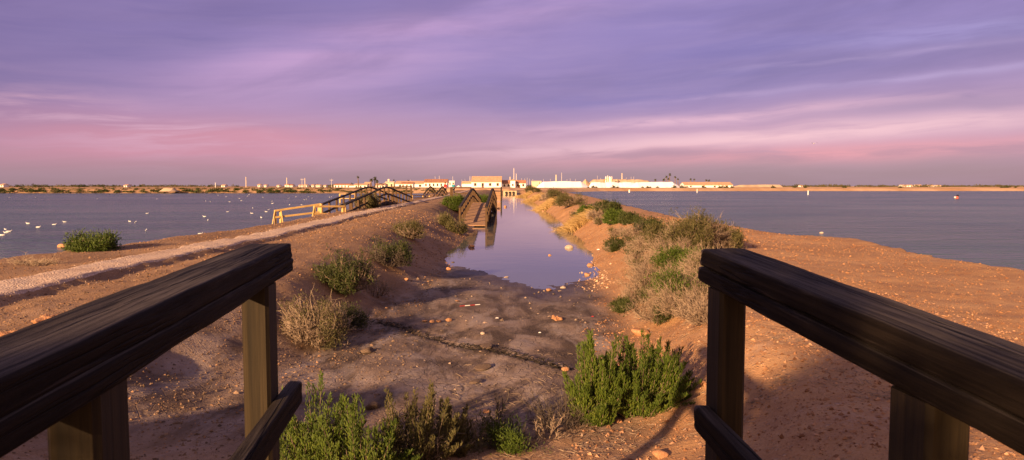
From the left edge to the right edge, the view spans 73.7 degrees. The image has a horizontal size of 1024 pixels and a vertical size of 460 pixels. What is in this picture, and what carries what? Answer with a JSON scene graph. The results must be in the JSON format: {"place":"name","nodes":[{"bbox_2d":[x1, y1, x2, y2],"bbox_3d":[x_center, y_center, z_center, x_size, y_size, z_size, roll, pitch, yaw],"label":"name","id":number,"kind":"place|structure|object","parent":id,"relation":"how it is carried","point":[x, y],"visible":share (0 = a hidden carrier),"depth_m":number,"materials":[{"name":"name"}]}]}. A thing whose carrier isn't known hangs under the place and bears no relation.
{"place":"outdoors","nodes":[
{"label":"outdoors","id":0,"kind":"place"},
{"bbox_2d":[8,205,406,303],"bbox_3d":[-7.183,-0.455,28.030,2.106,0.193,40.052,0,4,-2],"label":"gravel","id":1,"kind":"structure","parent":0,"point":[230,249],"depth_m":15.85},
{"bbox_2d":[0,193,441,258],"bbox_3d":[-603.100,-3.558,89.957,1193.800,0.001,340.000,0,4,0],"label":"lake","id":2,"kind":"structure","parent":0,"point":[158,216],"depth_m":55.26,"materials":[{"name":"liquid"}]},
{"bbox_2d":[0,190,468,295],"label":"path","id":3,"kind":"structure","parent":0,"point":[20,285],"depth_m":12.21,"materials":[{"name":"gravel"}]},
{"bbox_2d":[0,209,474,459],"bbox_3d":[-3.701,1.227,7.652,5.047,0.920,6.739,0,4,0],"label":"gravel","id":4,"kind":"structure","parent":0,"point":[177,422],"depth_m":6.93,"materials":[{"name":"gravel"}]},
{"bbox_2d":[0,190,1023,459],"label":"ground","id":5,"kind":"structure","parent":0,"point":[522,324],"depth_m":8.08,"materials":[{"name":"soil"}]},
{"bbox_2d":[0,330,16,335],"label":"rock","id":6,"kind":"object","parent":5,"relation":"on","point":[2,333],"visible":0.24,"depth_m":6.32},
{"bbox_2d":[1,251,67,265],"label":"dry grass","id":7,"kind":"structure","parent":5,"relation":"on","point":[36,262],"depth_m":12.08,"materials":[{"name":"plant"}]},
{"bbox_2d":[31,314,57,323],"bbox_3d":[-4.763,0.920,6.985,0.262,0.078,0.237,-6,11,-31],"label":"rock","id":8,"kind":"object","parent":5,"relation":"on","point":[42,317],"visible":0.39,"depth_m":6.95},
{"bbox_2d":[59,227,124,252],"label":"shrub","id":9,"kind":"object","parent":5,"relation":"on","point":[96,242],"visible":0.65,"depth_m":14.84,"materials":[{"name":"green plant"}]},
{"bbox_2d":[272,203,322,223],"bbox_3d":[-11.180,-0.476,35.585,2.926,1.799,0.490,-3,5,-40],"label":"timber fence","id":10,"kind":"object","parent":5,"relation":"on","point":[280,216],"visible":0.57,"depth_m":35.41,"materials":[{"name":"wood"}]},
{"bbox_2d":[277,287,357,350],"bbox_3d":[-2.634,1.096,8.916,1.158,0.827,1.123,0,4,0],"label":"shrub","id":11,"kind":"object","parent":5,"relation":"on","point":[317,330],"visible":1,"depth_m":8.73,"materials":[{"name":"beige plant"}]},
{"bbox_2d":[279,370,366,459],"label":"saltbush","id":12,"kind":"object","parent":5,"relation":"on","point":[301,444],"visible":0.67,"depth_m":4.52,"materials":[{"name":"green plant"}]},
{"bbox_2d":[312,205,345,215],"bbox_3d":[-9.642,-0.432,35.584,0.219,1.713,2.276,4,5,44],"label":"timber fence","id":13,"kind":"object","parent":5,"relation":"on","point":[343,208],"visible":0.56,"depth_m":35.47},
{"bbox_2d":[308,245,379,296],"bbox_3d":[-2.810,0.633,11.314,1.210,0.915,1.234,-3,5,-40],"label":"shrub","id":14,"kind":"object","parent":5,"relation":"on","point":[351,277],"visible":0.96,"depth_m":11.09,"materials":[{"name":"green plant"}]},
{"bbox_2d":[320,298,375,330],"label":"shrub","id":15,"kind":"object","parent":5,"relation":"on","point":[359,321],"visible":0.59,"depth_m":9.86,"materials":[{"name":"green plant"}]},
{"bbox_2d":[301,392,422,459],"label":"saltbush","id":16,"kind":"object","parent":5,"relation":"on","point":[376,448],"visible":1,"depth_m":4.09,"materials":[{"name":"green plant"}]},
{"bbox_2d":[350,191,381,208],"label":"shrub","id":17,"kind":"object","parent":5,"relation":"on","point":[372,201],"visible":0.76,"depth_m":42.54,"materials":[{"name":"green plant"}]},
{"bbox_2d":[321,186,412,212],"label":"arched footbridge","id":18,"kind":"object","parent":5,"relation":"on","point":[384,202],"visible":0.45,"depth_m":45.78,"materials":[{"name":"brown wood"}]},
{"bbox_2d":[360,347,373,353],"bbox_3d":[-1.794,1.499,8.478,0.181,0.089,0.162,-4,-2,-36],"label":"rock","id":19,"kind":"object","parent":5,"relation":"on","point":[367,350],"visible":0.94,"depth_m":8.41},
{"bbox_2d":[365,400,380,409],"bbox_3d":[-1.249,1.575,6.126,0.132,0.087,0.147,0,-8,-4],"label":"rock","id":20,"kind":"object","parent":5,"relation":"on","point":[372,405],"visible":0.98,"depth_m":6.08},
{"bbox_2d":[365,275,396,296],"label":"shrub","id":21,"kind":"object","parent":5,"relation":"on","point":[382,286],"visible":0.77,"depth_m":12.16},
{"bbox_2d":[359,234,415,266],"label":"shrub","id":22,"kind":"object","parent":5,"relation":"on","point":[401,254],"visible":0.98,"depth_m":14.51,"materials":[{"name":"green plant"}]},
{"bbox_2d":[387,186,411,200],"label":"timber fence","id":23,"kind":"object","parent":5,"relation":"on","point":[410,193],"visible":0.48,"depth_m":60.98,"materials":[{"name":"brown wood"}]},
{"bbox_2d":[390,216,430,238],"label":"shrub","id":24,"kind":"object","parent":5,"relation":"on","point":[413,229],"visible":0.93,"depth_m":21.21,"materials":[{"name":"green plant"}]},
{"bbox_2d":[412,195,429,198],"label":"timber fence","id":25,"kind":"object","parent":5,"relation":"on","point":[421,197],"visible":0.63,"depth_m":76.95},
{"bbox_2d":[379,379,464,459],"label":"saltbush","id":26,"kind":"object","parent":5,"relation":"on","point":[420,438],"visible":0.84,"depth_m":4.56,"materials":[{"name":"green plant"}]},
{"bbox_2d":[423,186,447,196],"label":"arched footbridge","id":27,"kind":"object","parent":5,"relation":"on","point":[436,194],"visible":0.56,"depth_m":88.42,"materials":[{"name":"brown wood"}]},
{"bbox_2d":[432,209,453,225],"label":"shrub","id":28,"kind":"object","parent":5,"relation":"on","point":[443,220],"visible":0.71,"depth_m":30.71,"materials":[{"name":"green plant"}]},
{"bbox_2d":[424,397,475,457],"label":"saltbush","id":29,"kind":"object","parent":5,"relation":"on","point":[463,449],"visible":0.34,"depth_m":4.85,"materials":[{"name":"green plant"}]},
{"bbox_2d":[440,193,465,210],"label":"shrub","id":30,"kind":"object","parent":5,"relation":"on","point":[453,202],"visible":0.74,"depth_m":49.52,"materials":[{"name":"green plant"}]},
{"bbox_2d":[444,215,468,233],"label":"shrub","id":31,"kind":"object","parent":5,"relation":"on","point":[458,227],"visible":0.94,"depth_m":29.59,"materials":[{"name":"green plant"}]},
{"bbox_2d":[450,187,470,195],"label":"timber fence","id":32,"kind":"object","parent":5,"relation":"on","point":[451,191],"visible":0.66,"depth_m":69.87,"materials":[{"name":"brown wood"}]},
{"bbox_2d":[434,401,503,455],"bbox_3d":[-0.351,1.470,5.158,0.630,0.353,0.727,0,4,0],"label":"shrub","id":33,"kind":"object","parent":5,"relation":"on","point":[475,445],"visible":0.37,"depth_m":5.04,"materials":[{"name":"green plant"}]},
{"bbox_2d":[371,319,573,369],"bbox_3d":[-0.746,1.495,9.095,0.398,0.195,4.297,-3,5,-42],"label":"rotting weed","id":34,"kind":"object","parent":5,"relation":"on","point":[516,353],"visible":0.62,"depth_m":8.47,"materials":[{"name":"plant"}]},
{"bbox_2d":[469,379,480,383],"bbox_3d":[-0.384,1.577,7.121,0.127,0.028,0.119,-5,10,45],"label":"rock","id":35,"kind":"object","parent":5,"relation":"on","point":[473,381],"visible":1,"depth_m":7.10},
{"bbox_2d":[458,188,496,226],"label":"arched footbridge","id":36,"kind":"object","parent":5,"relation":"on","point":[474,210],"visible":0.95,"depth_m":42.00,"materials":[{"name":"brown wood"}]},
{"bbox_2d":[478,192,487,202],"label":"shrub","id":37,"kind":"object","parent":5,"relation":"on","point":[484,198],"visible":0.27,"depth_m":65.31,"materials":[{"name":"green plant"}]},
{"bbox_2d":[475,363,491,370],"bbox_3d":[-0.328,1.548,7.729,0.206,0.040,0.176,-12,12,-36],"label":"rock","id":38,"kind":"object","parent":5,"relation":"on","point":[483,366],"visible":1,"depth_m":7.70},
{"bbox_2d":[480,343,491,348],"bbox_3d":[-0.333,1.487,8.731,0.156,0.032,0.171,0,12,7],"label":"rock","id":39,"kind":"object","parent":5,"relation":"on","point":[487,345],"visible":0.92,"depth_m":8.72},
{"bbox_2d":[474,385,512,427],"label":"shrub","id":40,"kind":"object","parent":5,"relation":"on","point":[500,415],"visible":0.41,"depth_m":5.49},
{"bbox_2d":[495,187,501,201],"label":"sluice gate","id":41,"kind":"structure","parent":5,"relation":"on","point":[499,197],"depth_m":97.74,"materials":[{"name":"brown wood"}]},
{"bbox_2d":[230,267,768,452],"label":"gravel","id":42,"kind":"structure","parent":5,"relation":"on","point":[521,350],"depth_m":9.60,"materials":[{"name":"gravel"}]},
{"bbox_2d":[503,191,516,193],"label":"culvert","id":43,"kind":"object","parent":5,"relation":"on","point":[509,192],"visible":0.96,"depth_m":192.70,"materials":[{"name":"beige concrete"}]},
{"bbox_2d":[0,243,1023,459],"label":"wooden bridge","id":44,"kind":"structure","parent":5,"relation":"on","point":[64,376],"depth_m":1.20,"materials":[{"name":"brown wood"}]},
{"bbox_2d":[474,404,552,456],"bbox_3d":[0.013,1.521,5.156,0.615,0.292,0.713,0,4,0],"label":"shrub","id":45,"kind":"object","parent":5,"relation":"on","point":[508,439],"visible":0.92,"depth_m":5.04,"materials":[{"name":"green plant"}]},
{"bbox_2d":[514,190,536,196],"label":"straw grass","id":46,"kind":"structure","parent":5,"relation":"on","point":[526,194],"depth_m":139.63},
{"bbox_2d":[517,192,543,201],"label":"straw grass","id":47,"kind":"structure","parent":5,"relation":"on","point":[534,198],"depth_m":95.90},
{"bbox_2d":[524,186,541,192],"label":"shrub","id":48,"kind":"object","parent":5,"relation":"on","point":[533,189],"visible":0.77,"depth_m":140.88,"materials":[{"name":"green plant"}]},
{"bbox_2d":[530,196,556,210],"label":"straw grass","id":49,"kind":"structure","parent":5,"relation":"on","point":[546,204],"depth_m":62.12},
{"bbox_2d":[532,412,566,439],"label":"shrub","id":50,"kind":"object","parent":5,"relation":"on","point":[551,430],"visible":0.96,"depth_m":5.25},
{"bbox_2d":[539,187,566,200],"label":"shrub","id":51,"kind":"object","parent":5,"relation":"on","point":[549,194],"visible":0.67,"depth_m":71.14,"materials":[{"name":"beige plant"}]},
{"bbox_2d":[519,382,593,434],"bbox_3d":[0.374,1.432,5.570,0.658,0.380,0.713,-2,4,-27],"label":"shrub","id":52,"kind":"object","parent":5,"relation":"on","point":[575,420],"visible":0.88,"depth_m":5.54,"materials":[{"name":"plant"}]},
{"bbox_2d":[551,315,562,320],"bbox_3d":[0.709,1.399,10.828,0.162,0.077,0.205,9,7,-31],"label":"rock","id":53,"kind":"object","parent":5,"relation":"on","point":[555,318],"visible":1,"depth_m":10.78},
{"bbox_2d":[551,191,587,206],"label":"shrub","id":54,"kind":"object","parent":5,"relation":"on","point":[565,200],"visible":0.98,"depth_m":49.66,"materials":[{"name":"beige plant"}]},
{"bbox_2d":[551,205,597,232],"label":"straw grass","id":55,"kind":"structure","parent":5,"relation":"on","point":[574,223],"depth_m":33.04,"materials":[{"name":"plant"}]},
{"bbox_2d":[575,202,593,214],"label":"shrub","id":56,"kind":"object","parent":5,"relation":"on","point":[581,209],"visible":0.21,"depth_m":36.13,"materials":[{"name":"green plant"}]},
{"bbox_2d":[562,329,625,426],"bbox_3d":[0.682,1.215,5.581,0.456,0.860,0.540,-2,4,-33],"label":"saltbush","id":57,"kind":"object","parent":5,"relation":"on","point":[598,387],"visible":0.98,"depth_m":5.50,"materials":[{"name":"green plant"}]},
{"bbox_2d":[583,209,604,219],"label":"shrub","id":58,"kind":"object","parent":5,"relation":"on","point":[591,215],"visible":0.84,"depth_m":32.10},
{"bbox_2d":[592,214,603,224],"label":"shrub","id":59,"kind":"object","parent":5,"relation":"on","point":[597,220],"visible":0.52,"depth_m":29.19,"materials":[{"name":"beige plant"}]},
{"bbox_2d":[575,254,622,290],"bbox_3d":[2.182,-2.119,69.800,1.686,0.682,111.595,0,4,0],"label":"gravel","id":60,"kind":"structure","parent":5,"relation":"on","point":[595,280],"depth_m":15.90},
{"bbox_2d":[592,197,622,213],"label":"shrub","id":61,"kind":"object","parent":5,"relation":"on","point":[602,205],"visible":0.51,"depth_m":32.73,"materials":[{"name":"green plant"}]},
{"bbox_2d":[599,204,626,224],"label":"shrub","id":62,"kind":"object","parent":5,"relation":"on","point":[609,217],"visible":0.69,"depth_m":26.71,"materials":[{"name":"green plant"}]},
{"bbox_2d":[602,233,625,251],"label":"shrub","id":63,"kind":"object","parent":5,"relation":"on","point":[611,244],"visible":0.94,"depth_m":20.31,"materials":[{"name":"green plant"}]},
{"bbox_2d":[606,225,627,236],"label":"shrub","id":64,"kind":"object","parent":5,"relation":"on","point":[613,231],"visible":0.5,"depth_m":22.98,"materials":[{"name":"beige plant"}]},
{"bbox_2d":[607,296,634,313],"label":"shrub","id":65,"kind":"object","parent":5,"relation":"on","point":[616,304],"visible":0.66,"depth_m":11.65,"materials":[{"name":"green plant"}]},
{"bbox_2d":[615,224,641,239],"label":"shrub","id":66,"kind":"object","parent":5,"relation":"on","point":[626,232],"visible":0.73,"depth_m":20.85,"materials":[{"name":"beige plant"}]},
{"bbox_2d":[615,210,642,224],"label":"shrub","id":67,"kind":"object","parent":5,"relation":"on","point":[627,218],"visible":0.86,"depth_m":24.99,"materials":[{"name":"green plant"}]},
{"bbox_2d":[620,235,645,254],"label":"shrub","id":68,"kind":"object","parent":5,"relation":"on","point":[627,245],"visible":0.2,"depth_m":17.70,"materials":[{"name":"beige plant"}]},
{"bbox_2d":[614,275,655,303],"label":"shrub","id":69,"kind":"object","parent":5,"relation":"on","point":[632,290],"visible":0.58,"depth_m":11.95,"materials":[{"name":"beige plant"}]},
{"bbox_2d":[620,245,655,267],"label":"shrub","id":70,"kind":"object","parent":5,"relation":"on","point":[639,253],"visible":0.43,"depth_m":15.14,"materials":[{"name":"beige plant"}]},
{"bbox_2d":[625,228,652,250],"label":"shrub","id":71,"kind":"object","parent":5,"relation":"on","point":[639,243],"visible":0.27,"depth_m":16.79,"materials":[{"name":"beige plant"}]},
{"bbox_2d":[631,328,649,335],"bbox_3d":[1.782,1.428,9.460,0.261,0.135,0.219,13,4,24],"label":"rock","id":72,"kind":"object","parent":5,"relation":"on","point":[635,331],"visible":0.66,"depth_m":9.39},
{"bbox_2d":[580,329,701,419],"bbox_3d":[1.111,1.247,5.870,1.102,0.758,1.000,0,4,0],"label":"saltbush","id":73,"kind":"object","parent":5,"relation":"on","point":[650,389],"visible":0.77,"depth_m":5.69,"materials":[{"name":"green plant"}]},
{"bbox_2d":[611,255,680,288],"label":"shrub","id":74,"kind":"object","parent":5,"relation":"on","point":[639,273],"visible":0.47,"depth_m":12.15,"materials":[{"name":"beige plant"}]},
{"bbox_2d":[631,213,664,234],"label":"shrub","id":75,"kind":"object","parent":5,"relation":"on","point":[641,221],"visible":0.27,"depth_m":20.88,"materials":[{"name":"green plant"}]},
{"bbox_2d":[617,279,681,325],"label":"shrub","id":76,"kind":"object","parent":5,"relation":"on","point":[662,318],"visible":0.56,"depth_m":9.72,"materials":[{"name":"beige plant"}]},
{"bbox_2d":[640,214,678,247],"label":"shrub","id":77,"kind":"object","parent":5,"relation":"on","point":[652,230],"visible":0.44,"depth_m":16.06,"materials":[{"name":"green plant"}]},
{"bbox_2d":[652,450,668,458],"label":"rock","id":78,"kind":"object","parent":5,"relation":"on","point":[658,454],"visible":0.98,"depth_m":4.57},
{"bbox_2d":[433,311,890,459],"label":"dry litter","id":79,"kind":"object","parent":5,"relation":"on","point":[620,439],"visible":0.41,"depth_m":5.18,"materials":[{"name":"plant"}]},
{"bbox_2d":[644,233,702,260],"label":"shrub","id":80,"kind":"object","parent":5,"relation":"on","point":[670,244],"visible":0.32,"depth_m":13.84,"materials":[{"name":"beige plant"}]},
{"bbox_2d":[641,261,708,305],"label":"shrub","id":81,"kind":"object","parent":5,"relation":"on","point":[679,278],"visible":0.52,"depth_m":9.62,"materials":[{"name":"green plant"}]},
{"bbox_2d":[640,274,709,318],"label":"shrub","id":82,"kind":"object","parent":5,"relation":"on","point":[666,299],"visible":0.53,"depth_m":9.28,"materials":[{"name":"beige plant"}]},
{"bbox_2d":[649,242,701,272],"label":"shrub","id":83,"kind":"object","parent":5,"relation":"on","point":[675,253],"visible":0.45,"depth_m":12.25,"materials":[{"name":"green plant"}]},
{"bbox_2d":[670,285,707,325],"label":"shrub","id":84,"kind":"object","parent":5,"relation":"on","point":[700,313],"visible":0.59,"depth_m":7.83,"materials":[{"name":"plant"}]},
{"bbox_2d":[657,206,729,248],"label":"shrub","id":85,"kind":"object","parent":5,"relation":"on","point":[696,229],"visible":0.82,"depth_m":14.18,"materials":[{"name":"green plant"}]},
{"bbox_2d":[672,238,726,277],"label":"shrub","id":86,"kind":"object","parent":5,"relation":"on","point":[692,262],"visible":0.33,"depth_m":10.98,"materials":[{"name":"beige plant"}]},
{"bbox_2d":[706,217,747,248],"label":"shrub","id":87,"kind":"object","parent":5,"relation":"on","point":[733,238],"visible":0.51,"depth_m":14.88,"materials":[{"name":"beige plant"}]},
{"bbox_2d":[0,186,1023,192],"bbox_3d":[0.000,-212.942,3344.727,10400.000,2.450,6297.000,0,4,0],"label":"terrain","id":88,"kind":"structure","parent":0,"point":[788,188],"depth_m":317.02,"materials":[{"name":"soil"}]},
{"bbox_2d":[160,188,177,190],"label":"spoil heap","id":89,"kind":"object","parent":88,"relation":"on","point":[168,189],"visible":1,"depth_m":212.16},
{"bbox_2d":[0,186,437,192],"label":"shoreline scrub","id":90,"kind":"object","parent":88,"relation":"on","point":[209,190],"visible":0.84,"depth_m":218.13,"materials":[{"name":"green plant"}]},
{"bbox_2d":[334,184,352,186],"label":"house","id":91,"kind":"structure","parent":88,"relation":"on","point":[341,185],"depth_m":459.07,"materials":[{"name":"paint"}]},
{"bbox_2d":[354,183,368,186],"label":"house","id":92,"kind":"structure","parent":88,"relation":"on","point":[362,184],"depth_m":439.85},
{"bbox_2d":[375,183,386,186],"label":"house","id":93,"kind":"structure","parent":88,"relation":"on","point":[382,184],"depth_m":429.62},
{"bbox_2d":[385,179,394,185],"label":"house","id":94,"kind":"structure","parent":88,"relation":"on","point":[390,183],"depth_m":454.35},
{"bbox_2d":[401,182,414,186],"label":"house","id":95,"kind":"structure","parent":88,"relation":"on","point":[412,184],"depth_m":423.06,"materials":[{"name":"paint"}]},
{"bbox_2d":[395,181,423,186],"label":"house","id":96,"kind":"structure","parent":88,"relation":"on","point":[417,183],"depth_m":449.09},
{"bbox_2d":[424,179,448,186],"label":"house","id":97,"kind":"structure","parent":88,"relation":"on","point":[434,182],"depth_m":419.15,"materials":[{"name":"paint"}]},
{"bbox_2d":[461,181,470,186],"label":"shed","id":98,"kind":"structure","parent":88,"relation":"on","point":[466,183],"depth_m":435.08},
{"bbox_2d":[471,176,501,186],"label":"warehouse","id":99,"kind":"structure","parent":88,"relation":"on","point":[486,181],"depth_m":429.13,"materials":[{"name":"paint"}]},
{"bbox_2d":[502,180,509,186],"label":"house","id":100,"kind":"structure","parent":88,"relation":"on","point":[505,183],"depth_m":439.11,"materials":[{"name":"paint"}]},
{"bbox_2d":[510,179,514,187],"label":"tower","id":101,"kind":"structure","parent":88,"relation":"on","point":[512,182],"depth_m":435.00,"materials":[{"name":"metal"}]},
{"bbox_2d":[9,184,1023,186],"bbox_3d":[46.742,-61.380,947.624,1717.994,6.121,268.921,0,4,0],"label":"distant trees","id":102,"kind":"object","parent":88,"relation":"on","point":[819,185],"visible":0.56,"depth_m":906.24,"materials":[{"name":"green plant"}]},
{"bbox_2d":[515,180,525,187],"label":"house","id":103,"kind":"structure","parent":88,"relation":"on","point":[520,183],"depth_m":439.11,"materials":[{"name":"paint"}]},
{"bbox_2d":[531,181,541,186],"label":"shed","id":104,"kind":"structure","parent":88,"relation":"on","point":[535,183],"depth_m":498.85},
{"bbox_2d":[536,181,587,187],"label":"salt pile","id":105,"kind":"object","parent":88,"relation":"on","point":[564,184],"visible":0.82,"depth_m":466.39,"materials":[{"name":"white"}]},
{"bbox_2d":[604,176,611,181],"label":"silo plant","id":106,"kind":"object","parent":88,"relation":"on","point":[607,179],"visible":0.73,"depth_m":498.35,"materials":[{"name":"metal"}]},
{"bbox_2d":[589,182,633,187],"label":"salt pile","id":107,"kind":"object","parent":88,"relation":"on","point":[610,184],"visible":0.61,"depth_m":468.79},
{"bbox_2d":[589,179,648,183],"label":"spoil heap","id":108,"kind":"object","parent":88,"relation":"on","point":[620,180],"visible":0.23,"depth_m":552.86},
{"bbox_2d":[627,182,679,187],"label":"salt pile","id":109,"kind":"object","parent":88,"relation":"on","point":[654,184],"visible":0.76,"depth_m":457.88,"materials":[{"name":"white"}]},
{"bbox_2d":[680,182,732,186],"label":"warehouse","id":110,"kind":"structure","parent":88,"relation":"on","point":[705,184],"depth_m":479.76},
{"bbox_2d":[733,184,781,186],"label":"spoil heap","id":111,"kind":"object","parent":88,"relation":"on","point":[764,185],"visible":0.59,"depth_m":627.83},
{"bbox_2d":[0,0,1023,185],"label":"sky","id":112,"kind":"structure","parent":0,"point":[95,92],"materials":[{"name":"purple"}]},
{"bbox_2d":[445,194,599,289],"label":"channel water","id":113,"kind":"structure","parent":0,"point":[514,240],"depth_m":23.40,"materials":[{"name":"liquid"}]},
{"bbox_2d":[568,191,1023,269],"bbox_3d":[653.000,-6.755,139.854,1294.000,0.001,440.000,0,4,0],"label":"lake","id":114,"kind":"structure","parent":0,"point":[985,227],"depth_m":53.30,"materials":[{"name":"liquid"}]},
{"bbox_2d":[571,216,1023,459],"bbox_3d":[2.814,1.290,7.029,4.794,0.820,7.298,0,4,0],"label":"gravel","id":115,"kind":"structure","parent":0,"point":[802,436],"depth_m":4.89,"materials":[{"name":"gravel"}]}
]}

